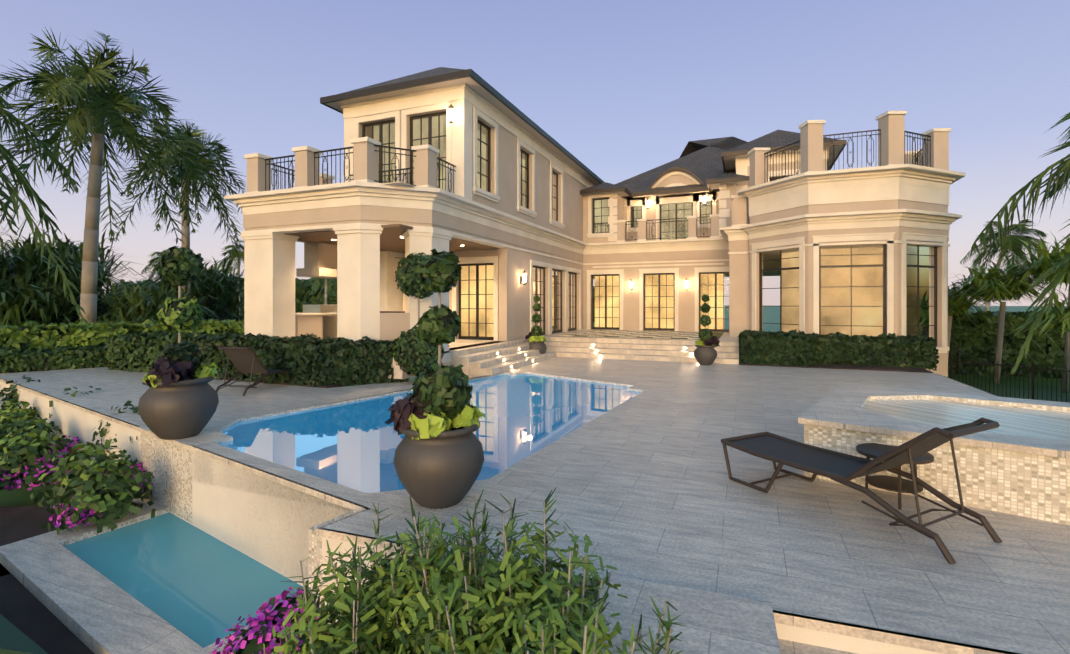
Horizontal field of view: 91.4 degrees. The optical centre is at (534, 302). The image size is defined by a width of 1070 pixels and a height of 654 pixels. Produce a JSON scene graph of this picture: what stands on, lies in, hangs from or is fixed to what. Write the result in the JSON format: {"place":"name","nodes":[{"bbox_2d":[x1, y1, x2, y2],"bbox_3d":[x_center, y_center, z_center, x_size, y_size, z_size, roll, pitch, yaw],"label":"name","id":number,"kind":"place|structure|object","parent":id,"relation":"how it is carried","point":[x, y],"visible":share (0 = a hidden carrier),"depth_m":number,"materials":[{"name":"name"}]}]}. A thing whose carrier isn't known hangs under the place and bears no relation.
{"place":"outdoors","nodes":[
{"label":"outdoors","id":0,"kind":"place"},
{"bbox_2d":[0,435,326,653],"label":"flower foliage","id":1,"kind":"object","parent":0,"point":[255,622],"visible":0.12,"depth_m":4.30,"materials":[{"name":"purple plant"}]},
{"bbox_2d":[64,512,302,647],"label":"basin water","id":2,"kind":"structure","parent":0,"point":[202,589],"depth_m":5.72,"materials":[{"name":"teal liquid"}]},
{"bbox_2d":[218,374,640,492],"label":"pool water","id":3,"kind":"structure","parent":0,"point":[353,444],"depth_m":8.05,"materials":[{"name":"blue liquid"}]},
{"bbox_2d":[0,305,1069,653],"bbox_3d":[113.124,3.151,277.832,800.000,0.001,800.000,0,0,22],"label":"ground","id":4,"kind":"structure","parent":0,"point":[986,383],"depth_m":18.39,"materials":[{"name":"plant"}]},
{"bbox_2d":[0,614,47,653],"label":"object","id":5,"kind":"object","parent":4,"relation":"on","point":[14,639],"depth_m":4.16,"materials":[{"name":"green"}]},
{"bbox_2d":[0,361,932,653],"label":"mulch","id":6,"kind":"object","parent":4,"relation":"on","point":[30,615],"visible":0.15,"depth_m":5.51,"materials":[{"name":"black soil"}]},
{"bbox_2d":[0,83,965,653],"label":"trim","id":7,"kind":"structure","parent":4,"relation":"on","point":[368,289],"depth_m":15.29,"materials":[{"name":"beige paint"}]},
{"bbox_2d":[303,304,336,338],"bbox_3d":[-6.495,0.576,16.538,0.800,1.050,1.400,0,0,22],"label":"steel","id":8,"kind":"object","parent":7,"relation":"on","point":[329,326],"visible":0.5,"depth_m":15.97,"materials":[{"name":"grey metal"}]},
{"bbox_2d":[285,224,498,252],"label":"porch ceiling","id":9,"kind":"structure","parent":7,"relation":"on","point":[391,240],"depth_m":15.55,"materials":[{"name":"brown paint"}]},
{"bbox_2d":[326,77,842,226],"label":"roof fascia","id":10,"kind":"structure","parent":7,"relation":"attached to","point":[730,163],"depth_m":18.53,"materials":[{"name":"beige paint"}]},
{"bbox_2d":[0,246,1064,653],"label":"shrubs","id":11,"kind":"object","parent":4,"relation":"on","point":[234,304],"depth_m":12.16,"materials":[{"name":"green plant"}]},
{"bbox_2d":[0,231,1069,653],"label":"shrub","id":12,"kind":"object","parent":4,"relation":"on","point":[1006,283],"visible":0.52,"depth_m":3.04,"materials":[{"name":"green plant"}]},
{"bbox_2d":[0,181,1069,653],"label":"deck","id":13,"kind":"structure","parent":4,"relation":"on","point":[656,503],"depth_m":4.83,"materials":[{"name":"stone"}]},
{"bbox_2d":[138,340,716,508],"bbox_3d":[-0.256,1.481,11.832,6.250,0.840,13.441,0,0,29],"label":"pot","id":14,"kind":"object","parent":13,"relation":"on","point":[442,471],"visible":0.79,"depth_m":4.86,"materials":[{"name":"grey ceramic"}]},
{"bbox_2d":[142,336,715,439],"bbox_3d":[-0.116,1.124,11.441,7.208,0.533,13.322,0,0,22],"label":"lime foliage","id":15,"kind":"object","parent":14,"relation":"in","point":[432,424],"visible":0.62,"depth_m":4.88,"materials":[{"name":"green plant"}]},
{"bbox_2d":[145,332,719,434],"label":"potted plant leaves","id":16,"kind":"object","parent":14,"relation":"in","point":[169,371],"visible":0.71,"depth_m":7.01,"materials":[{"name":"plant"}]},
{"bbox_2d":[497,344,692,367],"bbox_3d":[1.815,1.668,17.189,6.529,0.350,3.017,0,0,-16],"label":"step light","id":17,"kind":"object","parent":13,"relation":"on","point":[599,355],"visible":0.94,"depth_m":17.22,"materials":[{"name":"beige"}]},
{"bbox_2d":[216,311,1001,563],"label":"sun loungers","id":18,"kind":"object","parent":13,"relation":"on","point":[881,453],"visible":0.77,"depth_m":4.64,"materials":[{"name":"brown metal"}]},
{"bbox_2d":[224,347,982,477],"bbox_3d":[-1.560,1.245,8.181,13.050,0.652,1.918,0,0,39],"label":"sling","id":19,"kind":"object","parent":18,"relation":"on","point":[241,360],"visible":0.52,"depth_m":5.18,"materials":[{"name":"grey fabric"}]},
{"bbox_2d":[564,330,723,339],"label":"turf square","id":20,"kind":"structure","parent":13,"relation":"on","point":[718,335],"depth_m":21.35,"materials":[{"name":"beige stone"}]},
{"bbox_2d":[58,372,1069,610],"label":"mosaic tile wall","id":21,"kind":"structure","parent":4,"relation":"on","point":[1033,486],"depth_m":5.52,"materials":[{"name":"beige tile"}]},
{"bbox_2d":[80,133,1069,653],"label":"trunks","id":22,"kind":"object","parent":4,"relation":"on","point":[88,299],"visible":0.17,"depth_m":18.80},
{"bbox_2d":[93,106,188,180],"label":"crownshafts","id":23,"kind":"object","parent":22,"relation":"on","point":[100,130],"visible":0.15,"depth_m":18.97,"materials":[{"name":"green"}]},
{"bbox_2d":[0,27,1069,374],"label":"trees","id":24,"kind":"object","parent":22,"relation":"attached to","point":[48,269],"visible":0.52,"depth_m":19.73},
{"bbox_2d":[243,106,948,376],"bbox_3d":[4.964,-1.624,20.918,18.977,9.950,37.500,0,0,22],"label":"stucco","id":25,"kind":"object","parent":4,"relation":"on","point":[320,259],"visible":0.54,"depth_m":17.72,"materials":[{"name":"beige paint"}]},
{"bbox_2d":[374,114,710,239],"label":"windows","id":26,"kind":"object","parent":25,"relation":"in","point":[670,226],"depth_m":18.05,"materials":[{"name":"clear glass"}]},
{"bbox_2d":[461,265,722,336],"bbox_3d":[1.502,-0.199,23.172,13.880,3.100,4.910,0,0,-28],"label":"interior","id":27,"kind":"object","parent":25,"relation":"in","point":[708,285],"depth_m":24.53,"materials":[{"name":"yellow"}]},
{"bbox_2d":[582,182,621,189],"bbox_3d":[3.866,-5.749,26.901,2.400,0.600,4.000,0,0,22],"label":"roof","id":28,"kind":"object","parent":25,"relation":"on","point":[604,185],"visible":0.22,"depth_m":25.48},
{"bbox_2d":[320,69,936,345],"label":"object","id":29,"kind":"object","parent":25,"relation":"on","point":[482,82],"visible":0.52,"depth_m":18.70,"materials":[{"name":"brown"}]},
{"bbox_2d":[340,67,465,93],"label":"roof","id":30,"kind":"structure","parent":29,"relation":"on","point":[435,71],"depth_m":16.31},
{"bbox_2d":[370,124,934,338],"bbox_3d":[3.568,-2.099,21.232,18.704,6.960,10.507,0,0,-5],"label":"glass","id":31,"kind":"object","parent":29,"relation":"attached to","point":[927,292],"visible":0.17,"depth_m":17.32,"materials":[{"name":"clear glass"}]},
{"bbox_2d":[713,173,744,178],"bbox_3d":[9.240,-5.674,24.719,1.800,0.450,4.000,0,0,22],"label":"roof","id":32,"kind":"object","parent":29,"relation":"on","point":[730,175],"visible":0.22,"depth_m":23.21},
{"bbox_2d":[726,130,838,151],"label":"roof","id":33,"kind":"structure","parent":29,"relation":"on","point":[777,138],"depth_m":23.40,"materials":[{"name":"grey"}]},
{"bbox_2d":[615,136,780,192],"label":"roof","id":34,"kind":"structure","parent":25,"relation":"on","point":[701,160],"depth_m":27.99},
{"bbox_2d":[782,247,882,336],"bbox_3d":[10.896,-0.399,18.486,3.908,3.800,1.305,0,0,22],"label":"window blind","id":35,"kind":"object","parent":25,"relation":"attached to","point":[834,293],"depth_m":17.99,"materials":[{"name":"beige fabric"}]},
{"bbox_2d":[265,104,1069,401],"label":"iron","id":36,"kind":"object","parent":4,"relation":"on","point":[918,159],"visible":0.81,"depth_m":16.60,"materials":[{"name":"black metal"}]},
{"bbox_2d":[400,109,705,288],"bbox_3d":[1.311,-3.114,20.300,17.643,4.870,4.857,0,0,-34],"label":"bulb","id":37,"kind":"object","parent":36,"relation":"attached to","point":[524,280],"visible":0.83,"depth_m":18.66,"materials":[{"name":"beige"}]},
{"bbox_2d":[0,0,1069,305],"label":"sky","id":38,"kind":"structure","parent":0,"point":[624,87],"materials":[{"name":"blue"}]}
]}

